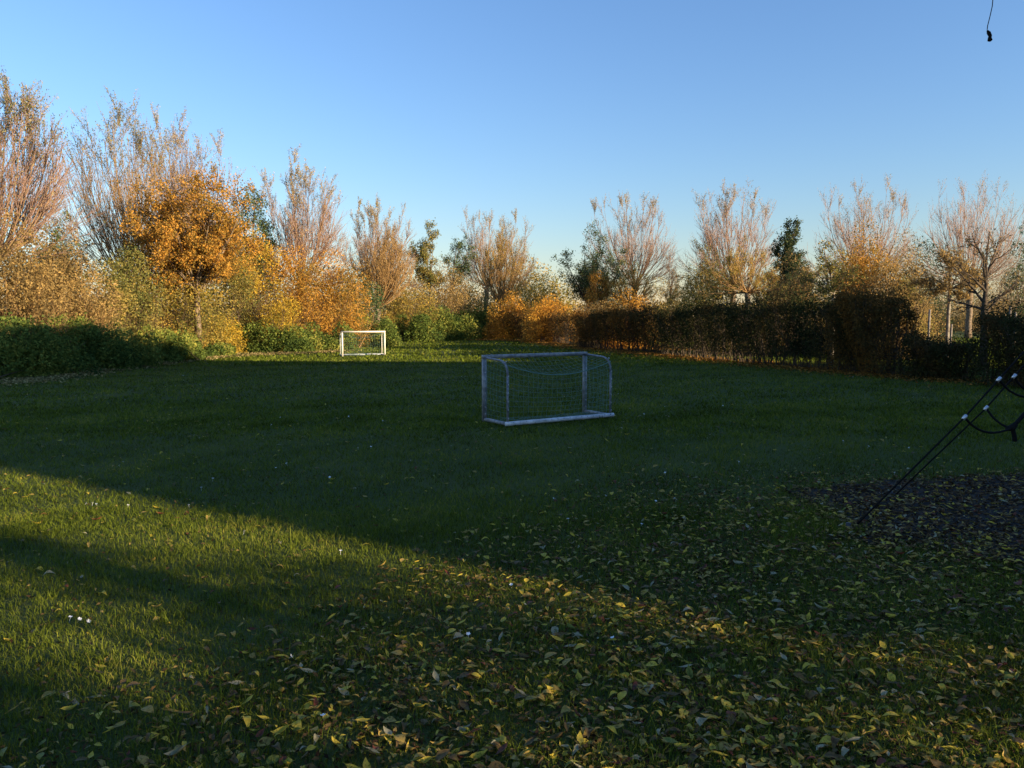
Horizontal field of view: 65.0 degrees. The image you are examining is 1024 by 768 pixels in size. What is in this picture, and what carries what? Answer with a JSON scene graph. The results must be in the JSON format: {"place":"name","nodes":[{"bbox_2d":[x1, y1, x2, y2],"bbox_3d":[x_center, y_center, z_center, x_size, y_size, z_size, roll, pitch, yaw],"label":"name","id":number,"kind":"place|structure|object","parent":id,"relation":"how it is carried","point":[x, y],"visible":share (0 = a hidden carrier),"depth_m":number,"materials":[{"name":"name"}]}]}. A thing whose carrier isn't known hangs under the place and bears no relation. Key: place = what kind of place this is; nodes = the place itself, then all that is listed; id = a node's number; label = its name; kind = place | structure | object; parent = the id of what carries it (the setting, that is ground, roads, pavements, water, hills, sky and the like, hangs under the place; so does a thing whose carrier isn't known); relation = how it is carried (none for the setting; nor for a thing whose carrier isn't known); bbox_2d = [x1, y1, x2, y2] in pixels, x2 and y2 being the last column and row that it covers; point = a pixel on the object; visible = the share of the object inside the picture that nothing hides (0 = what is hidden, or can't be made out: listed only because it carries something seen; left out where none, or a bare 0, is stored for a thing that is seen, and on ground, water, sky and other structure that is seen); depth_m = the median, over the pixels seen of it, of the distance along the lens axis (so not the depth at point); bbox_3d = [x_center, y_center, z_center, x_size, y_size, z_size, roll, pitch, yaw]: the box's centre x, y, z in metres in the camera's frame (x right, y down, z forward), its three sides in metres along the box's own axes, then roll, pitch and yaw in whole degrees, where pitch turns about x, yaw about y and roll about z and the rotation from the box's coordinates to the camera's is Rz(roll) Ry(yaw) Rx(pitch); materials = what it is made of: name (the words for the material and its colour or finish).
{"place":"outdoors","nodes":[
{"label":"outdoors","id":0,"kind":"place"},
{"bbox_2d":[0,316,1023,767],"bbox_3d":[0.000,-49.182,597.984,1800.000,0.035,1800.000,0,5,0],"label":"lawn","id":1,"kind":"structure","parent":0,"point":[418,488],"depth_m":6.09,"materials":[{"name":"plant"}]},
{"bbox_2d":[0,238,75,318],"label":"shrub","id":2,"kind":"object","parent":1,"relation":"on","point":[21,268],"depth_m":38.18,"materials":[{"name":"brown plant"}]},
{"bbox_2d":[0,205,78,349],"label":"shrub","id":3,"kind":"object","parent":1,"relation":"on","point":[15,302],"visible":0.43,"depth_m":27.01,"materials":[{"name":"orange plant"}]},
{"bbox_2d":[0,310,104,378],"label":"bramble bush","id":4,"kind":"object","parent":1,"relation":"on","point":[38,350],"visible":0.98,"depth_m":23.88,"materials":[{"name":"green plant"}]},
{"bbox_2d":[0,68,110,315],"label":"willow tree","id":5,"kind":"object","parent":1,"relation":"on","point":[45,201],"visible":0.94,"depth_m":27.86,"materials":[{"name":"brown plant"}]},
{"bbox_2d":[31,207,92,292],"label":"tree","id":6,"kind":"object","parent":1,"relation":"on","point":[57,235],"visible":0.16,"depth_m":35.76,"materials":[{"name":"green plant"}]},
{"bbox_2d":[4,218,127,346],"bbox_3d":[-16.374,-3.338,29.278,4.362,5.438,3.578,0,5,0],"label":"shrub","id":7,"kind":"object","parent":1,"relation":"on","point":[79,303],"visible":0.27,"depth_m":29.15,"materials":[{"name":"orange plant"}]},
{"bbox_2d":[30,312,164,370],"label":"bramble bush","id":8,"kind":"object","parent":1,"relation":"on","point":[119,353],"visible":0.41,"depth_m":27.25,"materials":[{"name":"green plant"}]},
{"bbox_2d":[68,255,143,344],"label":"shrub","id":9,"kind":"object","parent":1,"relation":"on","point":[124,290],"visible":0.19,"depth_m":31.64,"materials":[{"name":"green plant"}]},
{"bbox_2d":[59,237,154,328],"bbox_3d":[-22.218,-4.766,42.839,6.049,6.224,5.429,0,5,0],"label":"shrub","id":10,"kind":"object","parent":1,"relation":"on","point":[102,274],"visible":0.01,"depth_m":42.88,"materials":[{"name":"orange plant"}]},
{"bbox_2d":[26,85,207,331],"bbox_3d":[-18.433,-7.652,38.576,9.244,12.628,7.573,0,5,0],"label":"willow tree","id":11,"kind":"object","parent":1,"relation":"on","point":[120,204],"visible":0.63,"depth_m":38.44,"materials":[{"name":"brown plant"}]},
{"bbox_2d":[100,239,170,347],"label":"shrub","id":12,"kind":"object","parent":1,"relation":"on","point":[143,300],"visible":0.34,"depth_m":33.14,"materials":[{"name":"green plant"}]},
{"bbox_2d":[135,322,207,362],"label":"bramble bush","id":13,"kind":"object","parent":1,"relation":"on","point":[175,347],"visible":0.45,"depth_m":31.63,"materials":[{"name":"green plant"}]},
{"bbox_2d":[132,268,214,328],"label":"shrub","id":14,"kind":"object","parent":1,"relation":"on","point":[167,310],"visible":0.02,"depth_m":47.42,"materials":[{"name":"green plant"}]},
{"bbox_2d":[0,349,361,386],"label":"leaf litter strip","id":15,"kind":"object","parent":1,"relation":"on","point":[27,379],"visible":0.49,"depth_m":25.61,"materials":[{"name":"brown plant"}]},
{"bbox_2d":[139,259,236,348],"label":"shrub","id":16,"kind":"object","parent":1,"relation":"on","point":[182,324],"visible":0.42,"depth_m":35.91,"materials":[{"name":"green plant"}]},
{"bbox_2d":[132,101,245,315],"bbox_3d":[-18.460,-8.817,45.593,6.163,13.757,6.664,4,6,40],"label":"willow tree","id":17,"kind":"object","parent":1,"relation":"on","point":[173,171],"visible":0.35,"depth_m":45.20,"materials":[{"name":"brown plant"}]},
{"bbox_2d":[111,161,269,338],"bbox_3d":[-14.297,-5.489,35.622,6.748,8.809,5.294,0,5,0],"label":"tree","id":18,"kind":"object","parent":1,"relation":"on","point":[208,250],"visible":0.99,"depth_m":35.02,"materials":[{"name":"orange plant"}]},
{"bbox_2d":[189,337,235,356],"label":"bramble bush","id":19,"kind":"object","parent":1,"relation":"on","point":[219,348],"visible":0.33,"depth_m":35.47,"materials":[{"name":"green plant"}]},
{"bbox_2d":[176,255,263,346],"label":"shrub","id":20,"kind":"object","parent":1,"relation":"on","point":[235,283],"visible":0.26,"depth_m":40.63,"materials":[{"name":"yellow plant"}]},
{"bbox_2d":[204,312,248,352],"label":"shrub","id":21,"kind":"object","parent":1,"relation":"on","point":[236,344],"visible":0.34,"depth_m":38.78,"materials":[{"name":"yellow plant"}]},
{"bbox_2d":[204,235,294,326],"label":"shrub","id":22,"kind":"object","parent":1,"relation":"on","point":[257,301],"visible":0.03,"depth_m":52.03,"materials":[{"name":"orange plant"}]},
{"bbox_2d":[226,183,286,314],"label":"tree","id":23,"kind":"object","parent":1,"relation":"on","point":[261,224],"visible":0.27,"depth_m":46.64,"materials":[{"name":"green plant"}]},
{"bbox_2d":[229,227,298,337],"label":"shrub","id":24,"kind":"object","parent":1,"relation":"on","point":[258,282],"visible":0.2,"depth_m":42.66,"materials":[{"name":"orange plant"}]},
{"bbox_2d":[255,737,275,746],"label":"fallen leaf","id":25,"kind":"object","parent":1,"relation":"on","point":[266,740],"visible":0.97,"depth_m":3.48,"materials":[{"name":"plant"}]},
{"bbox_2d":[212,317,325,352],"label":"bramble bush","id":26,"kind":"object","parent":1,"relation":"on","point":[290,340],"visible":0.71,"depth_m":39.74,"materials":[{"name":"green plant"}]},
{"bbox_2d":[248,292,302,351],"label":"shrub","id":27,"kind":"object","parent":1,"relation":"on","point":[280,313],"visible":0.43,"depth_m":40.48,"materials":[{"name":"yellow plant"}]},
{"bbox_2d":[254,242,342,335],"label":"shrub","id":28,"kind":"object","parent":1,"relation":"on","point":[313,294],"visible":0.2,"depth_m":44.12,"materials":[{"name":"orange plant"}]},
{"bbox_2d":[241,146,361,314],"bbox_3d":[-12.379,-8.156,47.639,7.049,12.058,6.907,0,5,0],"label":"willow tree","id":29,"kind":"object","parent":1,"relation":"on","point":[296,234],"visible":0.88,"depth_m":46.90,"materials":[{"name":"brown plant"}]},
{"bbox_2d":[279,318,358,350],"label":"bramble bush","id":30,"kind":"object","parent":1,"relation":"on","point":[331,341],"visible":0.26,"depth_m":42.44,"materials":[{"name":"green plant"}]},
{"bbox_2d":[266,245,373,328],"bbox_3d":[-13.941,-6.413,56.439,8.552,7.262,6.452,-1,5,-10],"label":"shrub","id":31,"kind":"object","parent":1,"relation":"on","point":[326,280],"visible":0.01,"depth_m":55.84,"materials":[{"name":"orange plant"}]},
{"bbox_2d":[278,247,378,347],"bbox_3d":[-10.363,-5.057,46.775,6.260,5.894,5.245,0,5,0],"label":"shrub","id":32,"kind":"object","parent":1,"relation":"on","point":[349,294],"visible":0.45,"depth_m":46.26,"materials":[{"name":"orange plant"}]},
{"bbox_2d":[334,272,386,326],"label":"shrub","id":33,"kind":"object","parent":1,"relation":"on","point":[377,301],"visible":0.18,"depth_m":50.21,"materials":[{"name":"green plant"}]},
{"bbox_2d":[340,331,385,355],"bbox_3d":[-6.810,-1.859,36.660,2.002,1.130,0.949,-2,5,-18],"label":"football goal","id":34,"kind":"object","parent":1,"relation":"on","point":[341,341],"visible":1,"depth_m":36.63,"materials":[{"name":"beige paint"}]},
{"bbox_2d":[343,310,401,346],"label":"bramble bush","id":35,"kind":"object","parent":1,"relation":"on","point":[393,337],"visible":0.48,"depth_m":47.46,"materials":[{"name":"green plant"}]},
{"bbox_2d":[338,192,424,321],"bbox_3d":[-9.430,-8.374,57.294,6.151,10.848,6.369,-2,5,-18],"label":"willow tree","id":36,"kind":"object","parent":1,"relation":"on","point":[371,211],"visible":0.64,"depth_m":56.84,"materials":[{"name":"brown plant"}]},
{"bbox_2d":[352,223,421,322],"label":"willow tree","id":37,"kind":"object","parent":1,"relation":"on","point":[386,276],"visible":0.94,"depth_m":52.87,"materials":[{"name":"brown plant"}]},
{"bbox_2d":[355,260,447,320],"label":"shrub","id":38,"kind":"object","parent":1,"relation":"on","point":[408,298],"visible":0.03,"depth_m":69.37,"materials":[{"name":"orange plant"}]},
{"bbox_2d":[374,268,440,330],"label":"shrub","id":39,"kind":"object","parent":1,"relation":"on","point":[400,309],"visible":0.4,"depth_m":59.83,"materials":[{"name":"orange plant"}]},
{"bbox_2d":[380,311,448,341],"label":"bramble bush","id":40,"kind":"object","parent":1,"relation":"on","point":[417,328],"visible":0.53,"depth_m":56.87,"materials":[{"name":"green plant"}]},
{"bbox_2d":[405,217,449,311],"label":"tree","id":41,"kind":"object","parent":1,"relation":"on","point":[425,247],"visible":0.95,"depth_m":62.91,"materials":[{"name":"green plant"}]},
{"bbox_2d":[405,260,473,324],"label":"shrub","id":42,"kind":"object","parent":1,"relation":"on","point":[455,301],"visible":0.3,"depth_m":63.36,"materials":[{"name":"orange plant"}]},
{"bbox_2d":[435,749,449,760],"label":"fallen leaf","id":43,"kind":"object","parent":1,"relation":"on","point":[440,754],"visible":1,"depth_m":3.35,"materials":[{"name":"plant"}]},
{"bbox_2d":[406,303,483,339],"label":"bramble bush","id":44,"kind":"object","parent":1,"relation":"on","point":[456,330],"visible":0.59,"depth_m":60.91,"materials":[{"name":"green plant"}]},
{"bbox_2d":[438,233,476,314],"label":"tree","id":45,"kind":"object","parent":1,"relation":"on","point":[462,267],"visible":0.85,"depth_m":66.55,"materials":[{"name":"green plant"}]},
{"bbox_2d":[425,261,506,312],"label":"shrub","id":46,"kind":"object","parent":1,"relation":"on","point":[466,292],"visible":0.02,"depth_m":87.01,"materials":[{"name":"orange plant"}]},
{"bbox_2d":[448,276,499,320],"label":"shrub","id":47,"kind":"object","parent":1,"relation":"on","point":[475,303],"visible":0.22,"depth_m":68.05,"materials":[{"name":"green plant"}]},
{"bbox_2d":[459,305,498,337],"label":"bramble bush","id":48,"kind":"object","parent":1,"relation":"on","point":[479,316],"visible":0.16,"depth_m":65.79,"materials":[{"name":"green plant"}]},
{"bbox_2d":[450,206,538,308],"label":"willow tree","id":49,"kind":"object","parent":1,"relation":"on","point":[478,244],"visible":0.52,"depth_m":76.21,"materials":[{"name":"brown plant"}]},
{"bbox_2d":[469,223,537,307],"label":"willow tree","id":50,"kind":"object","parent":1,"relation":"on","point":[502,279],"visible":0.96,"depth_m":70.02,"materials":[{"name":"brown plant"}]},
{"bbox_2d":[479,286,538,339],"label":"shrub","id":51,"kind":"object","parent":1,"relation":"on","point":[495,332],"visible":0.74,"depth_m":61.36,"materials":[{"name":"orange plant"}]},
{"bbox_2d":[0,359,1023,767],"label":"leaf litter","id":52,"kind":"object","parent":1,"relation":"on","point":[586,731],"visible":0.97,"depth_m":4.43,"materials":[{"name":"plant"}]},
{"bbox_2d":[0,468,1023,767],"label":"leaf crumbs","id":53,"kind":"object","parent":1,"relation":"on","point":[584,746],"visible":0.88,"depth_m":4.41,"materials":[{"name":"brown plant"}]},
{"bbox_2d":[487,302,576,343],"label":"hedge","id":54,"kind":"object","parent":1,"relation":"on","point":[559,330],"visible":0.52,"depth_m":53.45,"materials":[{"name":"orange plant"}]},
{"bbox_2d":[505,270,564,317],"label":"shrub","id":55,"kind":"object","parent":1,"relation":"on","point":[534,290],"visible":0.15,"depth_m":66.78,"materials":[{"name":"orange plant"}]},
{"bbox_2d":[494,258,583,313],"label":"shrub","id":56,"kind":"object","parent":1,"relation":"on","point":[564,294],"visible":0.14,"depth_m":87.09,"materials":[{"name":"orange plant"}]},
{"bbox_2d":[481,352,613,425],"bbox_3d":[0.679,0.050,14.173,2.305,1.150,0.881,-3,6,-33],"label":"football goal","id":57,"kind":"object","parent":1,"relation":"on","point":[592,413],"visible":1,"depth_m":14.03,"materials":[{"name":"white paint"}]},
{"bbox_2d":[518,293,577,341],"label":"shrub","id":58,"kind":"object","parent":1,"relation":"on","point":[537,331],"visible":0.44,"depth_m":54.98,"materials":[{"name":"orange plant"}]},
{"bbox_2d":[134,294,1023,331],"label":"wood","id":59,"kind":"object","parent":1,"relation":"on","point":[818,314],"visible":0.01,"depth_m":89.02,"materials":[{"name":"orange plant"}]},
{"bbox_2d":[566,299,617,344],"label":"shrub","id":60,"kind":"object","parent":1,"relation":"on","point":[573,341],"visible":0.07,"depth_m":48.61,"materials":[{"name":"orange plant"}]},
{"bbox_2d":[551,221,640,310],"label":"tree","id":61,"kind":"object","parent":1,"relation":"on","point":[583,273],"visible":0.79,"depth_m":63.45,"materials":[{"name":"green plant"}]},
{"bbox_2d":[583,265,612,309],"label":"tree","id":62,"kind":"object","parent":1,"relation":"on","point":[592,294],"visible":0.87,"depth_m":61.23,"materials":[{"name":"brown plant"}]},
{"bbox_2d":[577,276,628,322],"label":"shrub","id":63,"kind":"object","parent":1,"relation":"on","point":[607,302],"visible":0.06,"depth_m":65.37,"materials":[{"name":"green plant"}]},
{"bbox_2d":[566,293,669,353],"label":"hedge","id":64,"kind":"object","parent":1,"relation":"on","point":[595,322],"visible":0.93,"depth_m":41.39,"materials":[{"name":"brown plant"}]},
{"bbox_2d":[597,287,660,348],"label":"shrub","id":65,"kind":"object","parent":1,"relation":"on","point":[636,308],"visible":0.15,"depth_m":44.07,"materials":[{"name":"orange plant"}]},
{"bbox_2d":[602,262,657,306],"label":"tree","id":66,"kind":"object","parent":1,"relation":"on","point":[635,283],"visible":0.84,"depth_m":61.16,"materials":[{"name":"plant"}]},
{"bbox_2d":[576,190,684,305],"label":"willow tree","id":67,"kind":"object","parent":1,"relation":"on","point":[647,261],"visible":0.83,"depth_m":66.86,"materials":[{"name":"brown plant"}]},
{"bbox_2d":[638,278,677,338],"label":"shrub","id":68,"kind":"object","parent":1,"relation":"on","point":[659,299],"visible":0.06,"depth_m":63.70,"materials":[{"name":"orange plant"}]},
{"bbox_2d":[658,255,682,305],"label":"tree","id":69,"kind":"object","parent":1,"relation":"on","point":[670,286],"visible":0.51,"depth_m":71.57,"materials":[{"name":"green plant"}]},
{"bbox_2d":[664,265,723,341],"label":"shrub","id":70,"kind":"object","parent":1,"relation":"on","point":[682,296],"visible":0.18,"depth_m":55.25,"materials":[{"name":"orange plant"}]},
{"bbox_2d":[676,240,733,306],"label":"tree","id":71,"kind":"object","parent":1,"relation":"on","point":[704,267],"visible":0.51,"depth_m":56.13,"materials":[{"name":"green plant"}]},
{"bbox_2d":[692,273,752,355],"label":"shrub","id":72,"kind":"object","parent":1,"relation":"on","point":[721,296],"visible":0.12,"depth_m":37.36,"materials":[{"name":"orange plant"}]},
{"bbox_2d":[668,177,777,301],"bbox_3d":[15.795,-8.864,57.108,7.432,11.888,6.928,-3,6,-32],"label":"willow tree","id":73,"kind":"object","parent":1,"relation":"on","point":[708,234],"visible":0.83,"depth_m":57.18,"materials":[{"name":"brown plant"}]},
{"bbox_2d":[458,338,1012,385],"bbox_3d":[6.036,-1.785,42.007,7.021,0.154,44.705,-2,5,-20],"label":"leaf litter strip","id":74,"kind":"object","parent":1,"relation":"on","point":[698,358],"visible":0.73,"depth_m":30.13,"materials":[{"name":"brown plant"}]},
{"bbox_2d":[694,234,788,354],"bbox_3d":[10.476,-4.000,36.761,4.260,5.630,3.681,0,5,0],"label":"fruit tree","id":75,"kind":"object","parent":1,"relation":"on","point":[739,282],"visible":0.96,"depth_m":36.57,"materials":[{"name":"orange plant"}]},
{"bbox_2d":[744,258,788,350],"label":"shrub","id":76,"kind":"object","parent":1,"relation":"on","point":[763,295],"visible":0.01,"depth_m":41.55,"materials":[{"name":"brown plant"}]},
{"bbox_2d":[646,270,891,371],"bbox_3d":[9.080,-2.510,31.056,2.610,3.552,14.039,-2,5,-17],"label":"hedge","id":77,"kind":"object","parent":1,"relation":"on","point":[761,313],"visible":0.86,"depth_m":29.99,"materials":[{"name":"green plant"}]},
{"bbox_2d":[758,215,817,310],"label":"evergreen tree","id":78,"kind":"object","parent":1,"relation":"on","point":[789,241],"visible":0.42,"depth_m":51.16,"materials":[{"name":"green plant"}]},
{"bbox_2d":[750,251,829,354],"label":"shrub","id":79,"kind":"object","parent":1,"relation":"on","point":[792,285],"visible":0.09,"depth_m":37.52,"materials":[{"name":"orange plant"}]},
{"bbox_2d":[798,238,867,364],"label":"fruit tree","id":80,"kind":"object","parent":1,"relation":"on","point":[830,268],"visible":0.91,"depth_m":29.49,"materials":[{"name":"brown plant"}]},
{"bbox_2d":[813,244,860,344],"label":"shrub","id":81,"kind":"object","parent":1,"relation":"on","point":[835,252],"visible":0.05,"depth_m":41.44,"materials":[{"name":"orange plant"}]},
{"bbox_2d":[799,173,928,285],"bbox_3d":[25.449,-9.449,59.621,9.308,12.603,8.675,0,5,0],"label":"willow tree","id":82,"kind":"object","parent":1,"relation":"on","point":[838,229],"visible":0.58,"depth_m":59.02,"materials":[{"name":"brown plant"}]},
{"bbox_2d":[818,216,909,355],"bbox_3d":[15.578,-4.250,35.801,4.159,6.340,3.424,0,5,0],"label":"shrub","id":83,"kind":"object","parent":1,"relation":"on","point":[863,264],"visible":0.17,"depth_m":35.30,"materials":[{"name":"orange plant"}]},
{"bbox_2d":[814,250,939,376],"bbox_3d":[11.228,-2.191,25.065,2.337,3.940,3.875,-3,6,-34],"label":"hedge","id":84,"kind":"object","parent":1,"relation":"on","point":[873,310],"visible":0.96,"depth_m":24.65,"materials":[{"name":"green plant"}]},
{"bbox_2d":[861,259,927,359],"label":"shrub","id":85,"kind":"object","parent":1,"relation":"on","point":[894,283],"visible":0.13,"depth_m":33.51,"materials":[{"name":"orange plant"}]},
{"bbox_2d":[782,469,1023,575],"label":"mulch bed","id":86,"kind":"object","parent":1,"relation":"on","point":[985,497],"visible":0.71,"depth_m":7.65,"materials":[{"name":"brown wood"}]},
{"bbox_2d":[846,351,1023,525],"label":"climbing net","id":87,"kind":"object","parent":86,"relation":"on","point":[1012,427],"visible":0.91,"depth_m":7.69,"materials":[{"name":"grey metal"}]},
{"bbox_2d":[868,227,955,340],"bbox_3d":[21.417,-5.072,43.513,5.209,6.743,4.542,0,5,0],"label":"shrub","id":88,"kind":"object","parent":1,"relation":"on","point":[923,320],"visible":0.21,"depth_m":43.48,"materials":[{"name":"orange plant"}]},
{"bbox_2d":[890,273,936,347],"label":"shrub","id":89,"kind":"object","parent":1,"relation":"on","point":[916,290],"visible":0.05,"depth_m":39.46,"materials":[{"name":"brown plant"}]},
{"bbox_2d":[897,236,958,342],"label":"shrub","id":90,"kind":"object","parent":1,"relation":"on","point":[938,302],"visible":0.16,"depth_m":49.33,"materials":[{"name":"brown plant"}]},
{"bbox_2d":[885,325,983,381],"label":"hedge","id":91,"kind":"object","parent":1,"relation":"on","point":[936,352],"visible":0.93,"depth_m":22.93,"materials":[{"name":"green plant"}]},
{"bbox_2d":[901,245,991,355],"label":"fruit tree","id":92,"kind":"object","parent":1,"relation":"on","point":[928,282],"visible":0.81,"depth_m":33.42,"materials":[{"name":"brown plant"}]},
{"bbox_2d":[908,171,1023,337],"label":"willow tree","id":93,"kind":"object","parent":1,"relation":"on","point":[969,312],"visible":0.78,"depth_m":65.20,"materials":[{"name":"brown plant"}]},
{"bbox_2d":[929,281,1004,330],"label":"shrub","id":94,"kind":"object","parent":1,"relation":"on","point":[952,315],"visible":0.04,"depth_m":98.92,"materials":[{"name":"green plant"}]},
{"bbox_2d":[941,259,1014,330],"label":"shrub","id":95,"kind":"object","parent":1,"relation":"on","point":[976,303],"visible":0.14,"depth_m":94.39,"materials":[{"name":"orange plant"}]},
{"bbox_2d":[939,222,1023,370],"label":"fruit tree","id":96,"kind":"object","parent":1,"relation":"on","point":[986,270],"visible":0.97,"depth_m":26.84,"materials":[{"name":"brown plant"}]},
{"bbox_2d":[957,233,1023,333],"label":"shrub","id":97,"kind":"object","parent":1,"relation":"on","point":[978,311],"visible":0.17,"depth_m":79.78,"materials":[{"name":"orange plant"}]},
{"bbox_2d":[961,281,1023,386],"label":"hedge","id":98,"kind":"object","parent":1,"relation":"on","point":[991,321],"visible":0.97,"depth_m":20.79,"materials":[{"name":"green plant"}]},
{"bbox_2d":[1000,221,1023,342],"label":"shrub","id":99,"kind":"object","parent":1,"relation":"on","point":[1018,294],"visible":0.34,"depth_m":49.77,"materials":[{"name":"brown plant"}]},
{"bbox_2d":[0,0,1023,315],"label":"sky","id":100,"kind":"structure","parent":0,"point":[542,109],"materials":[{"name":"blue"}]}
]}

